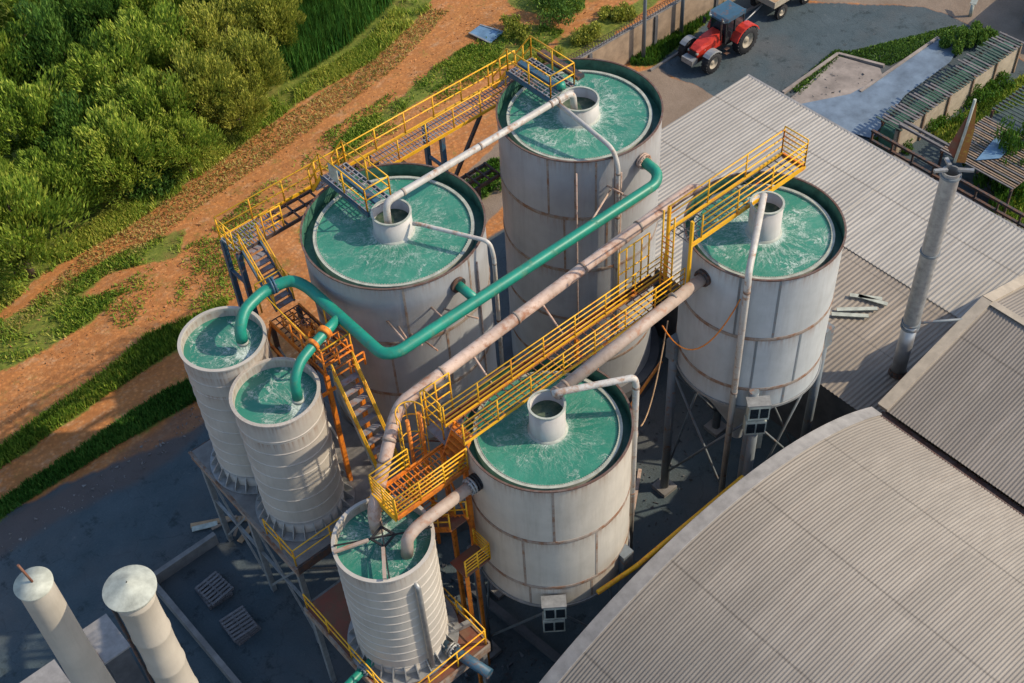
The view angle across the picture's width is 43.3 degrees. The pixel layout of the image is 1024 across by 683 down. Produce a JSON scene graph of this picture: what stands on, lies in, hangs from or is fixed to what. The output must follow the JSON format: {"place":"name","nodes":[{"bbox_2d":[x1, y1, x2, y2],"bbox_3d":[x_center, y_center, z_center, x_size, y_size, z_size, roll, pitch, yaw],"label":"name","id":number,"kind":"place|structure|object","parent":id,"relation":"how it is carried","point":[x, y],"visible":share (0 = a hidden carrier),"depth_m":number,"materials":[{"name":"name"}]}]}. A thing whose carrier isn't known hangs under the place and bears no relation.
{"place":"outdoors","nodes":[
{"label":"outdoors","id":0,"kind":"place"},
{"bbox_2d":[20,660,70,682],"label":"hut","id":1,"kind":"object","parent":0,"point":[51,672],"visible":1,"depth_m":51.24,"materials":[{"name":"concrete"}]},
{"bbox_2d":[156,583,240,682],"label":"kerb wall","id":2,"kind":"structure","parent":0,"point":[201,641],"depth_m":56.00,"materials":[{"name":"concrete"}]},
{"bbox_2d":[0,0,1023,682],"bbox_3d":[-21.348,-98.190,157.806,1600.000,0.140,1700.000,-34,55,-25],"label":"ground","id":3,"kind":"structure","parent":0,"point":[152,508],"depth_m":67.28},
{"bbox_2d":[0,14,41,113],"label":"tree","id":4,"kind":"object","parent":3,"relation":"on","point":[4,44],"visible":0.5,"depth_m":78.60,"materials":[{"name":"green plant"}]},
{"bbox_2d":[0,0,73,35],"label":"tree","id":5,"kind":"object","parent":3,"relation":"on","point":[11,14],"visible":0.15,"depth_m":82.76,"materials":[{"name":"green plant"}]},
{"bbox_2d":[0,162,89,295],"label":"tree","id":6,"kind":"object","parent":3,"relation":"on","point":[18,247],"visible":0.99,"depth_m":68.97,"materials":[{"name":"green plant"}]},
{"bbox_2d":[0,64,90,165],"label":"tree","id":7,"kind":"object","parent":3,"relation":"on","point":[35,101],"visible":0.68,"depth_m":75.05,"materials":[{"name":"green plant"}]},
{"bbox_2d":[0,0,101,95],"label":"tree","id":8,"kind":"object","parent":3,"relation":"on","point":[52,47],"visible":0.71,"depth_m":79.46,"materials":[{"name":"green plant"}]},
{"bbox_2d":[0,135,107,227],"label":"tree","id":9,"kind":"object","parent":3,"relation":"on","point":[34,158],"visible":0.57,"depth_m":71.99,"materials":[{"name":"green plant"}]},
{"bbox_2d":[13,564,115,682],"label":"chimney","id":10,"kind":"object","parent":3,"relation":"on","point":[37,592],"visible":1,"depth_m":31.68,"materials":[{"name":"paint"}]},
{"bbox_2d":[26,87,116,159],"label":"tree","id":11,"kind":"object","parent":3,"relation":"on","point":[65,123],"visible":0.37,"depth_m":74.87,"materials":[{"name":"green plant"}]},
{"bbox_2d":[38,0,140,48],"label":"tree","id":12,"kind":"object","parent":3,"relation":"on","point":[96,10],"visible":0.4,"depth_m":81.10,"materials":[{"name":"green plant"}]},
{"bbox_2d":[0,233,182,369],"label":"grass patch","id":13,"kind":"object","parent":3,"relation":"on","point":[91,307],"visible":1,"depth_m":70.60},
{"bbox_2d":[0,376,196,518],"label":"dark grass strip","id":14,"kind":"object","parent":3,"relation":"on","point":[149,411],"depth_m":63.97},
{"bbox_2d":[48,26,153,116],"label":"tree","id":15,"kind":"object","parent":3,"relation":"on","point":[80,60],"visible":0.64,"depth_m":77.50,"materials":[{"name":"green plant"}]},
{"bbox_2d":[0,294,228,468],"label":"grass strip","id":16,"kind":"object","parent":3,"relation":"on","point":[134,359],"depth_m":66.37,"materials":[{"name":"plant"}]},
{"bbox_2d":[83,614,146,682],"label":"hut","id":17,"kind":"object","parent":3,"relation":"on","point":[110,644],"visible":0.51,"depth_m":52.52,"materials":[{"name":"concrete"}]},
{"bbox_2d":[57,99,180,206],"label":"tree","id":18,"kind":"object","parent":3,"relation":"on","point":[117,164],"visible":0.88,"depth_m":73.53,"materials":[{"name":"green plant"}]},
{"bbox_2d":[90,65,198,155],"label":"tree","id":19,"kind":"object","parent":3,"relation":"on","point":[143,105],"visible":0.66,"depth_m":75.76,"materials":[{"name":"green plant"}]},
{"bbox_2d":[97,0,202,83],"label":"tree","id":20,"kind":"object","parent":3,"relation":"on","point":[152,35],"visible":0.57,"depth_m":79.07,"materials":[{"name":"green plant"}]},
{"bbox_2d":[102,565,198,682],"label":"chimney","id":21,"kind":"object","parent":3,"relation":"on","point":[129,595],"visible":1,"depth_m":31.44,"materials":[{"name":"paint"}]},
{"bbox_2d":[125,151,182,200],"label":"shrub","id":22,"kind":"object","parent":3,"relation":"on","point":[167,181],"visible":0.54,"depth_m":75.87,"materials":[{"name":"green plant"}]},
{"bbox_2d":[114,0,206,30],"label":"tree","id":23,"kind":"object","parent":3,"relation":"on","point":[145,6],"visible":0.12,"depth_m":82.48,"materials":[{"name":"green plant"}]},
{"bbox_2d":[145,106,226,182],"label":"tree","id":24,"kind":"object","parent":3,"relation":"on","point":[186,158],"visible":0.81,"depth_m":75.55,"materials":[{"name":"green plant"}]},
{"bbox_2d":[153,532,218,583],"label":"kerb wall","id":25,"kind":"structure","parent":3,"relation":"on","point":[164,572],"depth_m":58.89,"materials":[{"name":"concrete"}]},
{"bbox_2d":[143,39,243,137],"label":"tree","id":26,"kind":"object","parent":3,"relation":"on","point":[198,73],"visible":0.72,"depth_m":76.96,"materials":[{"name":"green plant"}]},
{"bbox_2d":[160,0,256,72],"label":"tree","id":27,"kind":"object","parent":3,"relation":"on","point":[206,31],"visible":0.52,"depth_m":80.56,"materials":[{"name":"green plant"}]},
{"bbox_2d":[195,579,232,609],"bbox_3d":[-13.387,11.263,58.035,1.200,0.138,1.320,-32,54,-23],"label":"pallet","id":28,"kind":"object","parent":3,"relation":"on","point":[211,608],"visible":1,"depth_m":57.78,"materials":[{"name":"grey wood"}]},
{"bbox_2d":[201,573,232,607],"bbox_3d":[-13.358,11.162,57.930,1.200,0.138,1.320,-29,53,-21],"label":"pallet","id":29,"kind":"object","parent":28,"relation":"on","point":[210,605],"visible":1,"depth_m":57.73,"materials":[{"name":"grey wood"}]},
{"bbox_2d":[195,571,233,606],"bbox_3d":[-13.329,11.060,57.825,1.320,0.138,1.200,33,58,29],"label":"pallet","id":30,"kind":"object","parent":29,"relation":"on","point":[213,590],"visible":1,"depth_m":57.77,"materials":[{"name":"grey wood"}]},
{"bbox_2d":[0,0,431,312],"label":"verge grass","id":31,"kind":"structure","parent":3,"relation":"on","point":[112,222],"depth_m":79.29,"materials":[{"name":"plant"}]},
{"bbox_2d":[0,8,448,340],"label":"dry weeds","id":32,"kind":"object","parent":3,"relation":"on","point":[263,150],"visible":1,"depth_m":78.21,"materials":[{"name":"plant"}]},
{"bbox_2d":[199,70,271,136],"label":"tree","id":33,"kind":"object","parent":3,"relation":"on","point":[244,96],"visible":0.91,"depth_m":77.90,"materials":[{"name":"green plant"}]},
{"bbox_2d":[221,626,260,645],"bbox_3d":[-11.900,12.567,56.763,1.200,0.138,1.320,-37,56,-26],"label":"pallet","id":34,"kind":"object","parent":3,"relation":"on","point":[246,639],"visible":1,"depth_m":56.43,"materials":[{"name":"grey wood"}]},
{"bbox_2d":[220,612,259,643],"bbox_3d":[-11.941,12.464,56.664,1.200,0.138,1.320,-34,55,-25],"label":"pallet","id":35,"kind":"object","parent":34,"relation":"on","point":[244,637],"visible":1,"depth_m":56.52,"materials":[{"name":"grey wood"}]},
{"bbox_2d":[219,605,257,642],"bbox_3d":[-11.983,12.361,56.564,1.200,0.138,1.320,-32,53,-23],"label":"pallet","id":36,"kind":"object","parent":35,"relation":"on","point":[223,621],"visible":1,"depth_m":56.51,"materials":[{"name":"grey wood"}]},
{"bbox_2d":[204,25,292,104],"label":"tree","id":37,"kind":"object","parent":3,"relation":"on","point":[246,53],"visible":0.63,"depth_m":79.27,"materials":[{"name":"green plant"}]},
{"bbox_2d":[224,0,306,58],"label":"tree","id":38,"kind":"object","parent":3,"relation":"on","point":[273,16],"visible":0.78,"depth_m":82.32,"materials":[{"name":"green plant"}]},
{"bbox_2d":[1,4,592,422],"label":"dirt clods","id":39,"kind":"object","parent":3,"relation":"on","point":[239,212],"visible":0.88,"depth_m":75.19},
{"bbox_2d":[188,400,413,643],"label":"raised deck","id":40,"kind":"structure","parent":3,"relation":"on","point":[299,559],"depth_m":54.17,"materials":[{"name":"metal"}]},
{"bbox_2d":[177,306,272,493],"bbox_3d":[-10.934,2.340,52.153,4.100,7.392,4.100,-34,55,-25],"label":"ribbed tank","id":41,"kind":"object","parent":40,"relation":"on","point":[216,359],"visible":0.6,"depth_m":50.11,"materials":[{"name":"metal"}]},
{"bbox_2d":[229,357,354,541],"bbox_3d":[-8.675,4.182,50.629,4.100,6.972,4.100,-34,55,-25],"label":"ribbed tank","id":42,"kind":"object","parent":40,"relation":"on","point":[305,485],"visible":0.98,"depth_m":49.09,"materials":[{"name":"metal"}]},
{"bbox_2d":[254,268,376,480],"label":"service platform","id":43,"kind":"structure","parent":3,"relation":"on","point":[291,323],"depth_m":49.96,"materials":[{"name":"metal"}]},
{"bbox_2d":[331,351,416,501],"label":"stairs","id":44,"kind":"structure","parent":43,"relation":"attached to","point":[371,403],"depth_m":49.52,"materials":[{"name":"metal"}]},
{"bbox_2d":[93,24,555,328],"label":"sparse weeds","id":45,"kind":"object","parent":3,"relation":"on","point":[383,128],"visible":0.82,"depth_m":75.19,"materials":[{"name":"green plant"}]},
{"bbox_2d":[263,0,394,86],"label":"reeds","id":46,"kind":"object","parent":3,"relation":"on","point":[326,28],"visible":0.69,"depth_m":85.12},
{"bbox_2d":[302,581,490,682],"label":"raised deck","id":47,"kind":"structure","parent":3,"relation":"on","point":[327,613],"depth_m":49.54,"materials":[{"name":"yellow paint"}]},
{"bbox_2d":[331,495,458,682],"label":"ribbed tank","id":48,"kind":"object","parent":47,"relation":"on","point":[404,618],"visible":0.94,"depth_m":45.51,"materials":[{"name":"metal"}]},
{"bbox_2d":[344,658,373,682],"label":"drain pipe","id":49,"kind":"object","parent":48,"relation":"attached to","point":[358,674],"visible":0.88,"depth_m":48.05,"materials":[{"name":"metal"}]},
{"bbox_2d":[442,639,492,678],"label":"drain pipe","id":50,"kind":"object","parent":48,"relation":"attached to","point":[450,649],"visible":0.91,"depth_m":48.26,"materials":[{"name":"blue metal"}]},
{"bbox_2d":[213,35,583,314],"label":"walkway","id":51,"kind":"structure","parent":3,"relation":"on","point":[332,174],"depth_m":54.35,"materials":[{"name":"metal"}]},
{"bbox_2d":[237,223,295,311],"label":"stairs","id":52,"kind":"structure","parent":51,"relation":"attached to","point":[246,254],"depth_m":51.17,"materials":[{"name":"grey metal"}]},
{"bbox_2d":[300,162,497,537],"bbox_3d":[-4.306,0.527,56.116,8.100,16.595,8.100,-34,55,-25],"label":"clarifier tank","id":53,"kind":"object","parent":3,"relation":"on","point":[372,274],"visible":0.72,"depth_m":50.80,"materials":[{"name":"metal"}]},
{"bbox_2d":[234,153,662,404],"bbox_3d":[-1.547,-2.417,50.106,18.438,1.995,5.850,-19,50,-14],"label":"collector pipe","id":54,"kind":"object","parent":53,"relation":"attached to","point":[334,311],"visible":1,"depth_m":48.82,"materials":[{"name":"metal"}]},
{"bbox_2d":[412,221,503,367],"bbox_3d":[-2.059,-1.480,52.402,3.464,8.184,0.197,15,51,17],"label":"overflow pipe","id":55,"kind":"object","parent":53,"relation":"attached to","point":[476,238],"visible":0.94,"depth_m":49.69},
{"bbox_2d":[383,91,577,223],"bbox_3d":[-1.122,-7.461,51.716,10.286,1.373,0.393,-35,55,-25],"label":"feed pipe","id":56,"kind":"object","parent":53,"relation":"on","point":[454,161],"visible":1,"depth_m":51.01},
{"bbox_2d":[368,372,476,616],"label":"access platform","id":57,"kind":"structure","parent":3,"relation":"on","point":[452,447],"depth_m":45.51,"materials":[{"name":"yellow paint"}]},
{"bbox_2d":[394,401,440,543],"bbox_3d":[-3.508,5.195,48.509,1.096,8.324,0.823,-34,55,-25],"label":"caged ladder","id":58,"kind":"object","parent":57,"relation":"attached to","point":[421,438],"visible":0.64,"depth_m":46.58,"materials":[{"name":"metal"}]},
{"bbox_2d":[431,501,468,532],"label":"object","id":59,"kind":"structure","parent":57,"relation":"attached to","point":[443,523],"depth_m":46.99,"materials":[{"name":"yellow paint"}]},
{"bbox_2d":[331,0,584,172],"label":"weedy grass","id":60,"kind":"structure","parent":3,"relation":"on","point":[487,61],"depth_m":83.84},
{"bbox_2d":[450,528,490,682],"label":"stair landing","id":61,"kind":"object","parent":3,"relation":"on","point":[468,562],"visible":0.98,"depth_m":48.03,"materials":[{"name":"yellow paint"}]},
{"bbox_2d":[461,162,500,199],"bbox_3d":[-2.322,-2.308,61.148,4.700,12.770,1.100,-34,55,-25],"label":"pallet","id":62,"kind":"object","parent":3,"relation":"on","point":[480,176],"visible":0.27,"depth_m":57.12,"materials":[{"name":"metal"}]},
{"bbox_2d":[468,24,502,42],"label":"metal sheet","id":63,"kind":"object","parent":3,"relation":"on","point":[481,31],"visible":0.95,"depth_m":86.03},
{"bbox_2d":[452,572,560,662],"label":"ground beam","id":64,"kind":"structure","parent":3,"relation":"on","point":[532,638],"depth_m":55.94,"materials":[{"name":"concrete"}]},
{"bbox_2d":[499,14,531,41],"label":"shrub","id":65,"kind":"object","parent":3,"relation":"on","point":[509,22],"visible":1,"depth_m":85.47,"materials":[{"name":"green plant"}]},
{"bbox_2d":[462,357,633,660],"bbox_3d":[1.269,7.332,50.522,6.715,15.245,6.138,-8,48,-4],"label":"clarifier tank","id":66,"kind":"object","parent":3,"relation":"on","point":[551,502],"visible":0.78,"depth_m":45.93,"materials":[{"name":"metal"}]},
{"bbox_2d":[401,473,483,559],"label":"transfer pipe","id":67,"kind":"object","parent":66,"relation":"attached to","point":[472,484],"visible":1,"depth_m":44.48,"materials":[{"name":"beige metal"}]},
{"bbox_2d":[541,594,566,632],"bbox_3d":[1.601,10.326,48.894,0.940,1.870,0.520,-4,48,0],"label":"control cabinet","id":68,"kind":"object","parent":66,"relation":"attached to","point":[554,616],"visible":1,"depth_m":48.37,"materials":[{"name":"white metal"}]},
{"bbox_2d":[551,375,639,549],"bbox_3d":[3.160,5.248,48.797,3.152,11.423,0.276,-10,48,-6],"label":"drop pipe","id":69,"kind":"object","parent":66,"relation":"attached to","point":[634,379],"visible":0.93,"depth_m":45.42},
{"bbox_2d":[530,0,584,27],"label":"shrub","id":70,"kind":"object","parent":3,"relation":"on","point":[565,10],"visible":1,"depth_m":86.03,"materials":[{"name":"green plant"}]},
{"bbox_2d":[442,254,685,444],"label":"walkway","id":71,"kind":"structure","parent":3,"relation":"on","point":[511,376],"depth_m":46.97,"materials":[{"name":"yellow paint"}]},
{"bbox_2d":[617,232,657,303],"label":"side gate","id":72,"kind":"structure","parent":71,"relation":"attached to","point":[634,263],"depth_m":48.93,"materials":[{"name":"metal"}]},
{"bbox_2d":[659,210,675,290],"bbox_3d":[5.767,-3.337,47.957,0.070,3.750,0.620,-34,55,-25],"label":"ladder","id":73,"kind":"object","parent":71,"relation":"attached to","point":[661,258],"visible":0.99,"depth_m":47.97,"materials":[{"name":"metal"}]},
{"bbox_2d":[495,58,663,402],"bbox_3d":[3.193,-4.646,60.359,7.900,16.575,7.900,-34,55,-25],"label":"clarifier tank","id":74,"kind":"object","parent":3,"relation":"on","point":[547,156],"visible":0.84,"depth_m":55.56,"materials":[{"name":"metal"}]},
{"bbox_2d":[557,103,620,330],"bbox_3d":[3.369,-5.181,56.327,0.221,11.246,3.533,-36,55,-26],"label":"overflow pipe","id":75,"kind":"object","parent":74,"relation":"attached to","point":[589,129],"visible":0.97,"depth_m":52.87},
{"bbox_2d":[569,20,601,46],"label":"shrub","id":76,"kind":"object","parent":3,"relation":"on","point":[586,33],"visible":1,"depth_m":84.86,"materials":[{"name":"green plant"}]},
{"bbox_2d":[597,0,636,22],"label":"shrub","id":77,"kind":"object","parent":3,"relation":"on","point":[622,11],"visible":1,"depth_m":86.44,"materials":[{"name":"green plant"}]},
{"bbox_2d":[563,0,733,64],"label":"boundary wall","id":78,"kind":"structure","parent":3,"relation":"on","point":[622,47],"depth_m":82.83,"materials":[{"name":"concrete"}]},
{"bbox_2d":[630,1,723,65],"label":"bright grass strip","id":79,"kind":"object","parent":3,"relation":"on","point":[657,52],"visible":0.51,"depth_m":83.94,"materials":[{"name":"green plant"}]},
{"bbox_2d":[678,0,759,73],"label":"tractor","id":80,"kind":"object","parent":3,"relation":"on","point":[727,24],"visible":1,"depth_m":81.93,"materials":[{"name":"red metal"}]},
{"bbox_2d":[652,171,846,497],"bbox_3d":[9.893,0.690,54.494,6.140,17.495,6.140,-34,55,-25],"label":"clarifier tank","id":81,"kind":"object","parent":3,"relation":"on","point":[789,331],"visible":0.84,"depth_m":49.68,"materials":[{"name":"metal"}]},
{"bbox_2d":[367,183,714,534],"bbox_3d":[0.937,-0.127,48.723,2.421,3.875,18.860,35,58,30],"label":"transfer pipe","id":82,"kind":"object","parent":81,"relation":"attached to","point":[496,332],"visible":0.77,"depth_m":47.58,"materials":[{"name":"metal"}]},
{"bbox_2d":[550,268,710,399],"bbox_3d":[4.376,-0.392,46.757,8.016,0.805,0.708,-35,55,-25],"label":"transfer duct","id":83,"kind":"object","parent":81,"relation":"attached to","point":[623,340],"visible":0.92,"depth_m":46.60,"materials":[{"name":"metal"}]},
{"bbox_2d":[663,126,808,282],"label":"feedwell platform","id":84,"kind":"structure","parent":81,"relation":"attached to","point":[786,157],"depth_m":48.41,"materials":[{"name":"metal"}]},
{"bbox_2d":[718,192,767,493],"bbox_3d":[9.211,0.618,52.085,0.294,14.820,3.345,10,49,12],"label":"drop pipe","id":85,"kind":"object","parent":81,"relation":"attached to","point":[745,303],"visible":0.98,"depth_m":48.75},
{"bbox_2d":[742,395,771,475],"bbox_3d":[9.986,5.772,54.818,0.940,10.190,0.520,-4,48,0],"label":"control cabinet","id":86,"kind":"object","parent":3,"relation":"on","point":[756,415],"visible":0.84,"depth_m":51.80,"materials":[{"name":"grey metal"}]},
{"bbox_2d":[745,0,808,20],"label":"trailer","id":87,"kind":"object","parent":3,"relation":"on","point":[779,7],"visible":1,"depth_m":85.27,"materials":[{"name":"white metal"}]},
{"bbox_2d":[539,407,1023,682],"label":"arched hall","id":88,"kind":"structure","parent":3,"relation":"on","point":[868,545],"depth_m":46.65,"materials":[{"name":"metal"}]},
{"bbox_2d":[791,56,881,103],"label":"ramp","id":89,"kind":"structure","parent":3,"relation":"on","point":[849,77],"depth_m":80.96,"materials":[{"name":"concrete"}]},
{"bbox_2d":[652,74,1023,508],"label":"shed","id":90,"kind":"structure","parent":3,"relation":"on","point":[883,199],"depth_m":64.68,"materials":[{"name":"metal"}]},
{"bbox_2d":[888,99,976,378],"bbox_3d":[18.185,-3.623,52.893,3.662,15.102,1.024,1,48,4],"label":"exhaust stack","id":91,"kind":"object","parent":90,"relation":"on","point":[949,180],"visible":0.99,"depth_m":52.13,"materials":[{"name":"silver metal"}]},
{"bbox_2d":[793,25,957,94],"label":"dark weeds","id":92,"kind":"object","parent":3,"relation":"on","point":[896,47],"visible":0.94,"depth_m":82.88,"materials":[{"name":"green plant"}]},
{"bbox_2d":[859,36,939,91],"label":"kerb wall","id":93,"kind":"structure","parent":3,"relation":"on","point":[898,64],"depth_m":81.66,"materials":[{"name":"concrete"}]},
{"bbox_2d":[869,120,1023,227],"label":"pipe fence","id":94,"kind":"object","parent":3,"relation":"on","point":[974,198],"visible":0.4,"depth_m":72.35,"materials":[{"name":"metal"}]},
{"bbox_2d":[926,109,966,132],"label":"shrub","id":95,"kind":"object","parent":3,"relation":"on","point":[937,123],"visible":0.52,"depth_m":77.20,"materials":[{"name":"green plant"}]},
{"bbox_2d":[876,31,1023,155],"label":"slatted shelter","id":96,"kind":"object","parent":3,"relation":"on","point":[950,95],"visible":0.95,"depth_m":77.17,"materials":[{"name":"grey wood"}]},
{"bbox_2d":[878,274,1023,515],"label":"pitched hall","id":97,"kind":"structure","parent":3,"relation":"on","point":[956,391],"depth_m":54.46,"materials":[{"name":"metal"}]},
{"bbox_2d":[939,26,977,55],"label":"shrub","id":98,"kind":"object","parent":3,"relation":"on","point":[947,39],"visible":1,"depth_m":82.25,"materials":[{"name":"green plant"}]},
{"bbox_2d":[930,75,1023,223],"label":"yard grass","id":99,"kind":"structure","parent":3,"relation":"on","point":[987,105],"depth_m":77.75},
{"bbox_2d":[957,20,998,45],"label":"shrub","id":100,"kind":"object","parent":3,"relation":"on","point":[981,32],"visible":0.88,"depth_m":82.65,"materials":[{"name":"green plant"}]},
{"bbox_2d":[934,116,1023,218],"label":"slatted shelter","id":101,"kind":"object","parent":3,"relation":"on","point":[991,152],"visible":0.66,"depth_m":71.59,"materials":[{"name":"brown wood"}]},
{"bbox_2d":[963,84,994,109],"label":"shrub","id":102,"kind":"object","parent":3,"relation":"on","point":[981,94],"visible":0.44,"depth_m":78.45,"materials":[{"name":"green plant"}]},
{"bbox_2d":[957,114,1022,190],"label":"vine","id":103,"kind":"object","parent":3,"relation":"on","point":[1004,138],"visible":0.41,"depth_m":71.64,"materials":[{"name":"green plant"}]},
{"bbox_2d":[972,158,1023,215],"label":"vine","id":104,"kind":"object","parent":3,"relation":"on","point":[1000,191],"visible":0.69,"depth_m":71.65,"materials":[{"name":"green plant"}]},
{"bbox_2d":[984,69,1015,98],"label":"shrub","id":105,"kind":"object","parent":3,"relation":"on","point":[994,86],"visible":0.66,"depth_m":79.26,"materials":[{"name":"green plant"}]},
{"bbox_2d":[983,86,1023,143],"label":"slatted shelter","id":106,"kind":"object","parent":3,"relation":"on","point":[1008,103],"visible":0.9,"depth_m":74.15,"materials":[{"name":"wood"}]},
{"bbox_2d":[596,475,743,594],"bbox_3d":[6.244,7.447,49.875,7.814,0.397,0.347,-33,54,-24],"label":"gas pipe","id":107,"kind":"object","parent":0,"point":[637,565],"visible":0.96,"depth_m":49.34,"materials":[{"name":"metal"}]},
{"bbox_2d":[802,39,955,137],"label":"basin floor","id":108,"kind":"structure","parent":0,"point":[856,112],"depth_m":79.71,"materials":[{"name":"blue concrete"}]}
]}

